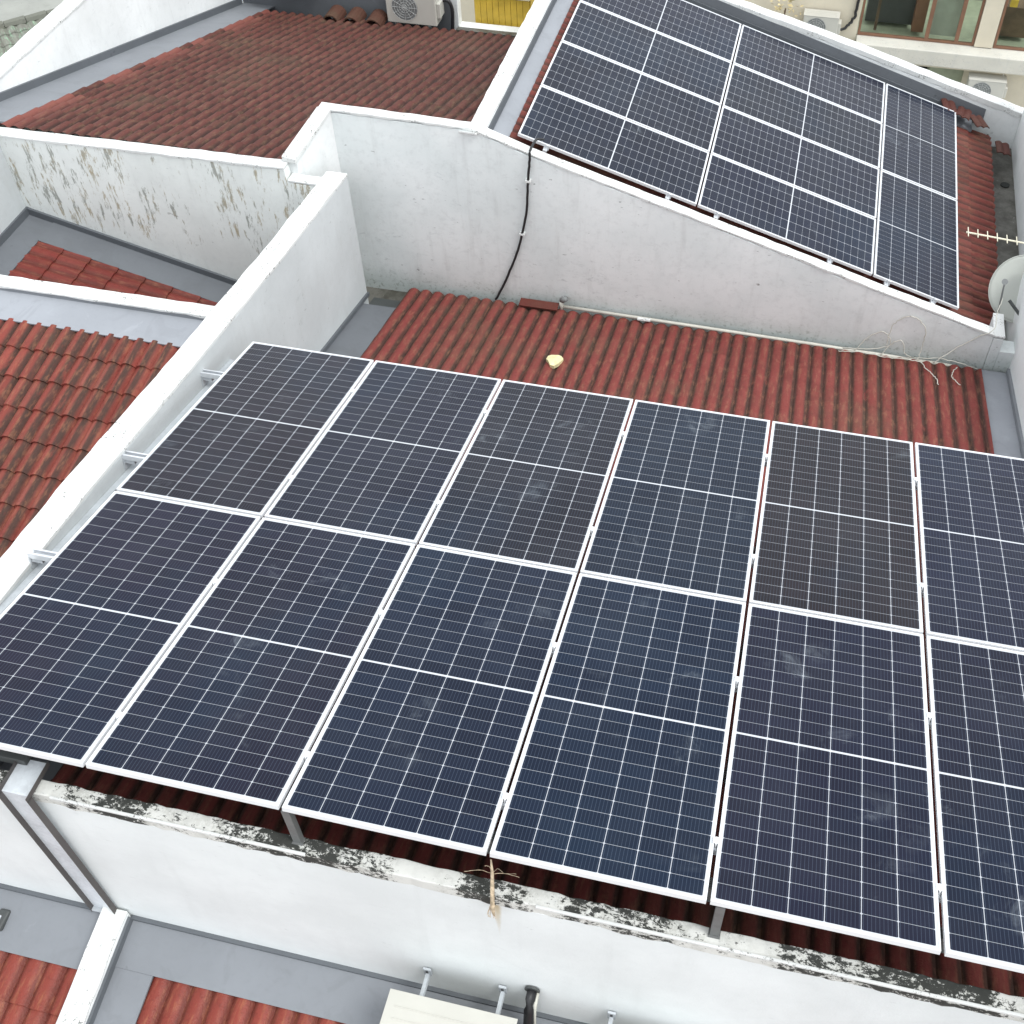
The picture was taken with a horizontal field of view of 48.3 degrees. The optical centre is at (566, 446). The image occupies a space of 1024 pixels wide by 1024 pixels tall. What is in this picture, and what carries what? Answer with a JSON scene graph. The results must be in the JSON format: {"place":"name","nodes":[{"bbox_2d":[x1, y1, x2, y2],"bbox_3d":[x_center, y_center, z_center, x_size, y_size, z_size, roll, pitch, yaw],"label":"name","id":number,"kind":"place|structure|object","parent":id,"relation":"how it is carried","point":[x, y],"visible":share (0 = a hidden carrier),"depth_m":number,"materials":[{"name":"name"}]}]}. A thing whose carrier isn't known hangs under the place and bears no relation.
{"place":"outdoors","nodes":[
{"label":"outdoors","id":0,"kind":"place"},
{"bbox_2d":[0,908,10,930],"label":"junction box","id":1,"kind":"object","parent":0,"point":[4,915],"visible":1,"depth_m":7.94,"materials":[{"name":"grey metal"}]},
{"bbox_2d":[0,146,25,233],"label":"parapet wall","id":2,"kind":"structure","parent":0,"point":[12,205],"depth_m":13.04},
{"bbox_2d":[0,883,99,1023],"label":"tiled roof","id":3,"kind":"structure","parent":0,"point":[44,939],"depth_m":7.84,"materials":[{"name":"red tile"}]},
{"bbox_2d":[56,906,130,1023],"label":"parapet wall","id":4,"kind":"structure","parent":0,"point":[92,969],"depth_m":7.65,"materials":[{"name":"paint"}]},
{"bbox_2d":[0,290,202,557],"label":"tiled roof","id":5,"kind":"structure","parent":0,"point":[76,378],"depth_m":10.99,"materials":[{"name":"red tile"}]},
{"bbox_2d":[0,275,214,319],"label":"parapet wall","id":6,"kind":"structure","parent":0,"point":[190,310],"depth_m":11.46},
{"bbox_2d":[0,206,237,305],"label":"tiled roof","id":7,"kind":"structure","parent":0,"point":[38,245],"depth_m":13.26,"materials":[{"name":"red tile"}]},
{"bbox_2d":[0,8,240,154],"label":"tiled roof","id":8,"kind":"structure","parent":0,"point":[13,31],"depth_m":19.82,"materials":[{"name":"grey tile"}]},
{"bbox_2d":[0,0,242,152],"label":"parapet wall","id":9,"kind":"structure","parent":0,"point":[64,33],"depth_m":14.84,"materials":[{"name":"paint"}]},
{"bbox_2d":[0,127,321,279],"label":"parapet wall","id":10,"kind":"structure","parent":0,"point":[227,214],"depth_m":12.78,"materials":[{"name":"paint"}]},
{"bbox_2d":[0,171,368,604],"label":"parapet wall","id":11,"kind":"structure","parent":0,"point":[300,283],"depth_m":10.56,"materials":[{"name":"paint"}]},
{"bbox_2d":[0,359,234,614],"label":"channel beam","id":12,"kind":"structure","parent":11,"relation":"attached to","point":[20,588],"depth_m":8.54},
{"bbox_2d":[28,552,44,568],"bbox_3d":[-3.614,0.784,7.821,0.093,0.113,0.090,9,48,9],"label":"rail bracket","id":13,"kind":"object","parent":12,"relation":"attached to","point":[34,562],"visible":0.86,"depth_m":7.80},
{"bbox_2d":[122,454,136,468],"bbox_3d":[-3.354,0.121,8.799,0.093,0.113,0.090,9,48,9],"label":"rail bracket","id":14,"kind":"object","parent":12,"relation":"attached to","point":[126,463],"visible":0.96,"depth_m":8.77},
{"bbox_2d":[201,376,213,385],"bbox_3d":[-3.081,-0.575,9.827,0.093,0.113,0.090,9,48,9],"label":"rail bracket","id":15,"kind":"object","parent":12,"relation":"attached to","point":[204,380],"visible":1,"depth_m":9.80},
{"bbox_2d":[85,764,943,952],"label":"support beam","id":16,"kind":"structure","parent":12,"relation":"attached to","point":[710,891],"depth_m":5.97,"materials":[{"name":"grey metal"}]},
{"bbox_2d":[0,0,515,158],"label":"tiled roof","id":17,"kind":"structure","parent":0,"point":[262,78],"depth_m":14.98,"materials":[{"name":"brown tile"}]},
{"bbox_2d":[323,5,346,20],"bbox_3d":[-3.712,-6.916,18.244,0.280,0.140,0.370,9,48,9],"label":"ridge tile","id":18,"kind":"object","parent":17,"relation":"on","point":[337,12],"visible":0.97,"depth_m":18.20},
{"bbox_2d":[343,7,366,22],"bbox_3d":[-3.381,-6.863,18.191,0.280,0.140,0.370,9,48,9],"label":"ridge tile","id":19,"kind":"object","parent":17,"relation":"on","point":[357,14],"visible":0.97,"depth_m":18.15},
{"bbox_2d":[365,9,387,26],"bbox_3d":[-3.029,-6.807,18.136,0.280,0.140,0.370,9,48,9],"label":"ridge tile","id":20,"kind":"object","parent":17,"relation":"on","point":[379,17],"visible":0.93,"depth_m":18.10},
{"bbox_2d":[386,0,443,28],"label":"air conditioner","id":21,"kind":"object","parent":17,"relation":"attached to","point":[429,13],"visible":1,"depth_m":17.96,"materials":[{"name":"grey metal"}]},
{"bbox_2d":[443,0,454,28],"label":"insulated pipe","id":22,"kind":"object","parent":17,"relation":"on","point":[449,2],"visible":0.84,"depth_m":18.05,"materials":[{"name":"black rubber"}]},
{"bbox_2d":[282,107,340,176],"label":"parapet wall","id":23,"kind":"structure","parent":0,"point":[311,149],"depth_m":12.26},
{"bbox_2d":[86,915,587,1023],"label":"tiled roof","id":24,"kind":"structure","parent":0,"point":[158,972],"depth_m":7.65,"materials":[{"name":"red tile"}]},
{"bbox_2d":[380,989,517,1023],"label":"air conditioner","id":25,"kind":"object","parent":24,"relation":"on","point":[401,1007],"visible":1,"depth_m":7.04,"materials":[{"name":"grey metal"}]},
{"bbox_2d":[450,0,461,29],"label":"parapet wall","id":26,"kind":"structure","parent":0,"point":[457,11],"depth_m":18.22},
{"bbox_2d":[456,21,519,36],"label":"parapet wall","id":27,"kind":"structure","parent":0,"point":[494,30],"depth_m":18.26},
{"bbox_2d":[474,0,533,26],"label":"corrugated panel","id":28,"kind":"object","parent":27,"relation":"on","point":[513,13],"visible":0.89,"depth_m":18.26,"materials":[{"name":"yellow plastic"}]},
{"bbox_2d":[0,0,1003,75],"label":"ground","id":29,"kind":"structure","parent":0,"point":[10,9],"depth_m":34.20,"materials":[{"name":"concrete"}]},
{"bbox_2d":[460,0,1023,107],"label":"building","id":30,"kind":"structure","parent":29,"relation":"on","point":[957,40],"depth_m":24.15,"materials":[{"name":"paint"}]},
{"bbox_2d":[770,0,803,20],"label":"dry plant","id":31,"kind":"object","parent":30,"relation":"attached to","point":[780,7],"visible":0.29,"depth_m":24.18,"materials":[{"name":"beige plant"}]},
{"bbox_2d":[803,8,841,33],"bbox_3d":[5.453,-8.999,24.377,0.806,0.544,0.340,9,48,9],"label":"air conditioner","id":32,"kind":"object","parent":30,"relation":"attached to","point":[829,21],"visible":0.61,"depth_m":24.18,"materials":[{"name":"grey metal"}]},
{"bbox_2d":[840,0,859,30],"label":"power cable","id":33,"kind":"object","parent":30,"relation":"attached to","point":[853,18],"visible":1,"depth_m":24.24,"materials":[{"name":"black rubber"}]},
{"bbox_2d":[857,0,985,45],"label":"window","id":34,"kind":"structure","parent":30,"relation":"in","point":[940,21],"depth_m":24.10,"materials":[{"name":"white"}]},
{"bbox_2d":[966,72,1007,98],"bbox_3d":[9.020,-7.681,24.516,0.836,0.544,0.340,9,48,9],"label":"air conditioner","id":35,"kind":"object","parent":30,"relation":"attached to","point":[994,85],"visible":0.61,"depth_m":24.32,"materials":[{"name":"grey metal"}]},
{"bbox_2d":[993,0,1023,50],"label":"window","id":36,"kind":"structure","parent":30,"relation":"in","point":[1010,32],"depth_m":23.80,"materials":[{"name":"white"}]},
{"bbox_2d":[458,0,550,135],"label":"parapet wall","id":37,"kind":"structure","parent":0,"point":[492,99],"depth_m":13.18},
{"bbox_2d":[0,769,1023,1023],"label":"parapet wall","id":38,"kind":"structure","parent":0,"point":[568,957],"depth_m":6.66,"materials":[{"name":"paint"}]},
{"bbox_2d":[0,760,116,913],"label":"cable tray","id":39,"kind":"object","parent":38,"relation":"attached to","point":[19,785],"visible":1,"depth_m":6.96,"materials":[{"name":"metal"}]},
{"bbox_2d":[0,749,32,764],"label":"mounting rail","id":40,"kind":"object","parent":39,"relation":"on","point":[11,757],"visible":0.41,"depth_m":6.73,"materials":[{"name":"grey metal"}]},
{"bbox_2d":[281,809,304,845],"bbox_3d":[-1.514,2.097,6.306,0.064,0.395,0.047,9,48,9],"label":"support bracket","id":41,"kind":"object","parent":38,"relation":"on","point":[293,827],"visible":0.98,"depth_m":6.31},
{"bbox_2d":[420,967,431,996],"bbox_3d":[-0.915,3.460,7.272,0.050,0.115,0.230,9,48,9],"label":"wall bracket","id":42,"kind":"object","parent":38,"relation":"attached to","point":[427,972],"depth_m":7.31,"materials":[{"name":"grey metal"}]},
{"bbox_2d":[464,859,517,918],"bbox_3d":[-0.395,2.389,6.160,0.283,0.567,0.124,27,53,23],"label":"fibre bundle","id":43,"kind":"object","parent":38,"relation":"hanging from","point":[492,901],"visible":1,"depth_m":6.16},
{"bbox_2d":[495,985,506,1014],"bbox_3d":[-0.427,3.538,7.195,0.050,0.115,0.230,9,48,9],"label":"wall bracket","id":44,"kind":"object","parent":38,"relation":"attached to","point":[503,990],"depth_m":7.23,"materials":[{"name":"grey metal"}]},
{"bbox_2d":[523,986,539,1023],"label":"insulated pipe","id":45,"kind":"object","parent":38,"relation":"attached to","point":[532,996],"visible":1,"depth_m":7.13,"materials":[{"name":"black rubber"}]},
{"bbox_2d":[607,1011,615,1023],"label":"wall bracket","id":46,"kind":"object","parent":38,"relation":"attached to","point":[611,1016],"depth_m":7.14,"materials":[{"name":"white metal"}]},
{"bbox_2d":[708,906,725,939],"bbox_3d":[0.789,2.467,5.944,0.064,0.395,0.047,9,48,9],"label":"support bracket","id":47,"kind":"object","parent":38,"relation":"on","point":[714,931],"visible":0.98,"depth_m":5.95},
{"bbox_2d":[0,286,1023,996],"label":"tiled roof","id":48,"kind":"structure","parent":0,"point":[832,388],"depth_m":12.11,"materials":[{"name":"red tile"}]},
{"bbox_2d":[519,298,558,310],"bbox_3d":[-0.320,-1.663,13.361,0.460,0.034,0.121,9,48,9],"label":"tile fragment","id":49,"kind":"object","parent":48,"relation":"on","point":[538,304],"visible":1,"depth_m":13.35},
{"bbox_2d":[546,355,562,368],"bbox_3d":[-0.133,-0.925,12.390,0.180,0.090,0.213,9,48,9],"label":"foam scrap","id":50,"kind":"object","parent":48,"relation":"on","point":[554,361],"visible":1,"depth_m":12.35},
{"bbox_2d":[723,744,730,783],"bbox_3d":[1.119,1.911,7.514,0.120,1.208,0.120,9,48,9],"label":"support post","id":51,"kind":"object","parent":48,"relation":"on","point":[724,775],"visible":0.07,"depth_m":7.86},
{"bbox_2d":[27,548,930,728],"bbox_3d":[-0.068,1.303,7.230,7.360,0.055,0.071,9,48,9],"label":"mounting rail","id":52,"kind":"object","parent":51,"relation":"on","point":[43,555],"visible":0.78,"depth_m":7.76,"materials":[{"name":"metal"}]},
{"bbox_2d":[0,491,260,766],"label":"solar panel","id":53,"kind":"object","parent":52,"relation":"on","point":[99,612],"visible":1,"depth_m":7.25,"materials":[{"name":"glass"}]},
{"bbox_2d":[86,517,414,809],"bbox_3d":[-1.853,1.229,7.129,1.134,0.036,2.278,9,35,9],"label":"solar panel","id":54,"kind":"object","parent":52,"relation":"on","point":[236,695],"visible":1,"depth_m":6.93,"materials":[{"name":"glass"}]},
{"bbox_2d":[927,712,932,722],"bbox_3d":[2.181,1.633,6.856,0.034,0.069,0.059,9,48,9],"label":"panel clamp","id":55,"kind":"object","parent":52,"relation":"on","point":[929,715],"visible":0.96,"depth_m":6.84,"materials":[{"name":"metal"}]},
{"bbox_2d":[739,621,746,658],"bbox_3d":[1.379,1.244,8.488,0.120,1.195,0.120,9,48,9],"label":"support post","id":56,"kind":"object","parent":48,"relation":"on","point":[741,651],"visible":0.07,"depth_m":8.81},
{"bbox_2d":[122,450,922,597],"bbox_3d":[0.192,0.640,8.208,7.360,0.055,0.071,9,48,9],"label":"mounting rail","id":57,"kind":"object","parent":56,"relation":"on","point":[135,456],"visible":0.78,"depth_m":8.73,"materials":[{"name":"metal"}]},
{"bbox_2d":[419,380,632,573],"bbox_3d":[-0.233,0.151,8.811,1.134,0.036,2.278,9,35,9],"label":"solar panel","id":58,"kind":"object","parent":57,"relation":"on","point":[528,483],"visible":1,"depth_m":8.65,"materials":[{"name":"glass"}]},
{"bbox_2d":[559,296,951,366],"bbox_3d":[2.107,-1.320,12.998,4.486,0.243,0.095,9,48,9],"label":"water pipe","id":59,"kind":"object","parent":48,"relation":"attached to","point":[562,301],"visible":1,"depth_m":13.09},
{"bbox_2d":[753,526,758,553],"bbox_3d":[1.652,0.543,9.511,0.120,1.182,0.120,9,48,9],"label":"support post","id":60,"kind":"object","parent":48,"relation":"on","point":[754,549],"visible":0.04,"depth_m":9.83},
{"bbox_2d":[200,369,916,489],"bbox_3d":[0.465,-0.057,9.236,7.360,0.055,0.071,9,48,9],"label":"mounting rail","id":61,"kind":"object","parent":60,"relation":"on","point":[212,374],"visible":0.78,"depth_m":9.76,"materials":[{"name":"metal"}]},
{"bbox_2d":[116,342,373,517],"bbox_3d":[-2.485,-0.210,9.164,1.134,0.035,2.278,9,35,9],"label":"solar panel","id":62,"kind":"object","parent":61,"relation":"on","point":[246,432],"visible":1,"depth_m":9.01,"materials":[{"name":"glass"}]},
{"bbox_2d":[264,360,500,545],"bbox_3d":[-1.359,-0.029,8.988,1.134,0.035,2.278,9,35,9],"label":"solar panel","id":63,"kind":"object","parent":61,"relation":"on","point":[383,458],"visible":1,"depth_m":8.83,"materials":[{"name":"glass"}]},
{"bbox_2d":[580,400,769,602],"bbox_3d":[0.893,0.331,8.633,1.134,0.038,2.278,9,35,9],"label":"solar panel","id":64,"kind":"object","parent":61,"relation":"on","point":[679,508],"visible":1,"depth_m":8.47,"materials":[{"name":"glass"}]},
{"bbox_2d":[749,421,922,633],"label":"solar panel","id":65,"kind":"object","parent":61,"relation":"on","point":[837,537],"visible":1,"depth_m":8.29,"materials":[{"name":"glass"}]},
{"bbox_2d":[915,442,1023,651],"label":"solar panel","id":66,"kind":"object","parent":61,"relation":"on","point":[971,515],"visible":1,"depth_m":8.22,"materials":[{"name":"glass"}]},
{"bbox_2d":[854,331,890,354],"bbox_3d":[3.431,-1.162,12.742,0.386,0.308,0.075,9,48,9],"label":"loose cable","id":67,"kind":"object","parent":48,"relation":"on","point":[873,334],"visible":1,"depth_m":12.73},
{"bbox_2d":[839,351,938,384],"bbox_3d":[3.629,-0.964,12.653,1.168,0.141,0.323,28,53,24],"label":"loose cable","id":68,"kind":"object","parent":48,"relation":"on","point":[893,358],"visible":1,"depth_m":12.72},
{"bbox_2d":[886,316,926,360],"bbox_3d":[3.763,-1.218,12.605,0.398,0.545,0.090,15,49,14],"label":"loose cable","id":69,"kind":"object","parent":48,"relation":"on","point":[921,323],"visible":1,"depth_m":12.54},
{"bbox_2d":[844,340,976,368],"bbox_3d":[3.859,-1.060,12.715,1.500,0.255,0.042,9,48,9],"label":"loose cable","id":70,"kind":"object","parent":48,"relation":"on","point":[910,356],"visible":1,"depth_m":12.72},
{"bbox_2d":[318,102,1014,372],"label":"parapet wall","id":71,"kind":"structure","parent":0,"point":[438,204],"depth_m":12.64,"materials":[{"name":"paint"}]},
{"bbox_2d":[495,138,543,299],"bbox_3d":[-0.469,-2.492,12.804,0.711,2.130,0.340,-22,51,-19],"label":"power cable","id":72,"kind":"object","parent":71,"relation":"hanging from","point":[522,232],"visible":1,"depth_m":12.56,"materials":[{"name":"black rubber"}]},
{"bbox_2d":[488,0,997,325],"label":"tiled roof","id":73,"kind":"structure","parent":71,"relation":"attached to","point":[977,262],"depth_m":14.16,"materials":[{"name":"red tile"}]},
{"bbox_2d":[542,144,549,152],"bbox_3d":[0.247,-4.726,13.864,0.083,0.198,4.320,9,48,9],"label":"mounting rail","id":74,"kind":"object","parent":73,"relation":"on","point":[546,149],"visible":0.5,"depth_m":12.40,"materials":[{"name":"metal"}]},
{"bbox_2d":[517,85,708,205],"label":"solar panel","id":75,"kind":"object","parent":74,"relation":"on","point":[609,142],"visible":1,"depth_m":12.78,"materials":[{"name":"glass"}]},
{"bbox_2d":[541,41,720,151],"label":"solar panel","id":76,"kind":"object","parent":74,"relation":"on","point":[609,86],"visible":1,"depth_m":13.49,"materials":[{"name":"glass"}]},
{"bbox_2d":[561,1,731,104],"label":"solar panel","id":77,"kind":"object","parent":74,"relation":"on","point":[644,50],"visible":1,"depth_m":14.19,"materials":[{"name":"glass"}]},
{"bbox_2d":[580,0,740,62],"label":"solar panel","id":78,"kind":"object","parent":74,"relation":"on","point":[700,28],"visible":1,"depth_m":14.84,"materials":[{"name":"glass"}]},
{"bbox_2d":[713,212,720,218],"bbox_3d":[2.123,-4.019,14.007,0.083,0.198,4.320,9,48,9],"label":"mounting rail","id":79,"kind":"object","parent":73,"relation":"on","point":[717,215],"visible":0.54,"depth_m":12.54,"materials":[{"name":"metal"}]},
{"bbox_2d":[826,257,834,263],"bbox_3d":[3.394,-3.541,14.104,0.083,0.198,4.320,9,48,9],"label":"mounting rail","id":80,"kind":"object","parent":73,"relation":"on","point":[831,260],"visible":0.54,"depth_m":12.64,"materials":[{"name":"metal"}]},
{"bbox_2d":[697,153,875,275],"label":"solar panel","id":81,"kind":"object","parent":80,"relation":"on","point":[780,210],"visible":1,"depth_m":12.93,"materials":[{"name":"glass"}]},
{"bbox_2d":[710,106,878,218],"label":"solar panel","id":82,"kind":"object","parent":80,"relation":"on","point":[795,161],"visible":1,"depth_m":13.64,"materials":[{"name":"glass"}]},
{"bbox_2d":[722,63,881,168],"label":"solar panel","id":83,"kind":"object","parent":80,"relation":"on","point":[798,113],"visible":1,"depth_m":14.34,"materials":[{"name":"glass"}]},
{"bbox_2d":[732,25,884,122],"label":"solar panel","id":84,"kind":"object","parent":80,"relation":"on","point":[801,69],"visible":1,"depth_m":15.04,"materials":[{"name":"glass"}]},
{"bbox_2d":[883,279,891,286],"bbox_3d":[4.040,-3.298,14.153,0.083,0.198,4.320,9,48,9],"label":"mounting rail","id":85,"kind":"object","parent":73,"relation":"on","point":[887,283],"visible":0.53,"depth_m":12.69,"materials":[{"name":"metal"}]},
{"bbox_2d":[873,170,958,309],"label":"solar panel","id":86,"kind":"object","parent":85,"relation":"on","point":[916,245],"visible":1,"depth_m":13.35,"materials":[{"name":"glass"}]},
{"bbox_2d":[880,84,956,199],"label":"solar panel","id":87,"kind":"object","parent":85,"relation":"on","point":[919,143],"visible":1,"depth_m":14.77,"materials":[{"name":"glass"}]},
{"bbox_2d":[941,98,956,111],"bbox_3d":[5.248,-4.657,15.620,0.198,0.111,0.268,0,47,0],"label":"roof tile","id":88,"kind":"object","parent":73,"relation":"on","point":[949,104],"visible":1,"depth_m":15.61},
{"bbox_2d":[956,106,971,120],"bbox_3d":[5.430,-4.551,15.584,0.198,0.092,0.265,18,50,16],"label":"roof tile","id":89,"kind":"object","parent":73,"relation":"on","point":[962,112],"visible":1,"depth_m":15.56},
{"bbox_2d":[970,114,989,128],"bbox_3d":[5.628,-4.422,15.536,0.198,0.093,0.265,-9,48,-7],"label":"roof tile","id":90,"kind":"object","parent":73,"relation":"on","point":[978,120],"visible":1,"depth_m":15.51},
{"bbox_2d":[987,134,1018,324],"bbox_3d":[5.620,-2.801,14.650,0.400,0.280,4.000,9,48,9],"label":"box gutter","id":91,"kind":"object","parent":73,"relation":"attached to","point":[1005,206],"visible":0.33,"depth_m":15.04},
{"bbox_2d":[995,141,1010,156],"bbox_3d":[5.925,-4.041,15.473,0.198,0.082,0.263,6,47,6],"label":"roof tile","id":92,"kind":"object","parent":91,"relation":"on","point":[1003,148],"visible":1,"depth_m":15.45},
{"bbox_2d":[933,298,1002,362],"bbox_3d":[4.535,-1.196,12.572,0.886,0.538,0.302,-25,52,-21],"label":"loose cable","id":93,"kind":"object","parent":71,"relation":"attached to","point":[976,337],"visible":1,"depth_m":12.49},
{"bbox_2d":[720,0,1023,147],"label":"parapet wall","id":94,"kind":"structure","parent":0,"point":[1002,118],"depth_m":15.56,"materials":[{"name":"paint"}]},
{"bbox_2d":[982,313,1004,370],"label":"parapet wall","id":95,"kind":"structure","parent":0,"point":[995,346],"depth_m":12.54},
{"bbox_2d":[1003,273,1023,437],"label":"parapet wall","id":96,"kind":"structure","parent":0,"point":[1014,331],"depth_m":12.38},
{"bbox_2d":[1011,110,1023,254],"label":"parapet wall","id":97,"kind":"structure","parent":0,"point":[1017,149],"depth_m":15.11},
{"bbox_2d":[966,227,1023,244],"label":"tv antenna","id":98,"kind":"object","parent":97,"relation":"attached to","point":[997,237],"visible":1,"depth_m":12.78,"materials":[{"name":"white metal"}]},
{"bbox_2d":[988,255,1023,322],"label":"satellite dish","id":99,"kind":"object","parent":97,"relation":"attached to","point":[1005,280],"visible":0.76,"depth_m":12.83,"materials":[{"name":"paint"}]},
{"bbox_3d":[-3.872,1.441,6.851,0.093,0.113,0.090,9,48,9],"label":"rail bracket","id":100,"kind":"object","parent":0,"visible":0},
{"bbox_2d":[301,760,940,902],"bbox_3d":[-0.326,1.960,6.260,7.360,0.055,0.071,9,48,9],"label":"mounting rail","id":101,"kind":"object","parent":100,"relation":"on","point":[715,852],"visible":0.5,"depth_m":6.06,"materials":[{"name":"metal"}]},
{"bbox_2d":[114,711,122,720],"bbox_3d":[-2.583,1.568,6.593,0.034,0.069,0.059,9,48,9],"label":"panel clamp","id":102,"kind":"object","parent":101,"relation":"attached to","point":[118,714],"visible":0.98,"depth_m":6.57,"materials":[{"name":"metal"}]},
{"bbox_2d":[303,751,310,760],"bbox_3d":[-1.457,1.748,6.417,0.034,0.069,0.059,9,48,9],"label":"panel clamp","id":103,"kind":"object","parent":101,"relation":"on","point":[306,754],"visible":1,"depth_m":6.40,"materials":[{"name":"metal"}]},
{"bbox_2d":[282,545,576,855],"bbox_3d":[-0.727,1.410,6.953,1.134,0.036,2.278,9,35,9],"label":"solar panel","id":104,"kind":"object","parent":101,"relation":"on","point":[421,736],"visible":1,"depth_m":6.75,"materials":[{"name":"glass"}]},
{"bbox_2d":[502,792,509,803],"bbox_3d":[-0.331,1.929,6.240,0.034,0.069,0.059,9,48,9],"label":"panel clamp","id":105,"kind":"object","parent":101,"relation":"on","point":[505,796],"visible":1,"depth_m":6.22,"materials":[{"name":"metal"}]},
{"bbox_2d":[490,573,745,903],"bbox_3d":[0.399,1.591,6.777,1.134,0.037,2.278,9,35,9],"label":"solar panel","id":106,"kind":"object","parent":101,"relation":"on","point":[618,778],"visible":1,"depth_m":6.57,"materials":[{"name":"glass"}]},
{"bbox_2d":[713,837,719,848],"bbox_3d":[0.795,2.110,6.063,0.034,0.069,0.059,9,48,9],"label":"panel clamp","id":107,"kind":"object","parent":101,"relation":"on","point":[716,840],"visible":1,"depth_m":6.04,"materials":[{"name":"metal"}]},
{"bbox_2d":[710,603,940,954],"bbox_3d":[1.525,1.770,6.598,1.134,0.035,2.278,9,35,9],"label":"solar panel","id":108,"kind":"object","parent":101,"relation":"on","point":[827,820],"visible":1,"depth_m":6.39,"materials":[{"name":"glass"}]},
{"bbox_2d":[937,883,943,895],"bbox_3d":[1.923,2.291,5.886,0.034,0.069,0.059,9,48,9],"label":"panel clamp","id":109,"kind":"object","parent":101,"relation":"on","point":[940,887],"visible":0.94,"depth_m":5.87,"materials":[{"name":"metal"}]},
{"bbox_2d":[926,636,1023,972],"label":"solar panel","id":110,"kind":"object","parent":101,"relation":"on","point":[976,698],"visible":1,"depth_m":6.37,"materials":[{"name":"glass"}]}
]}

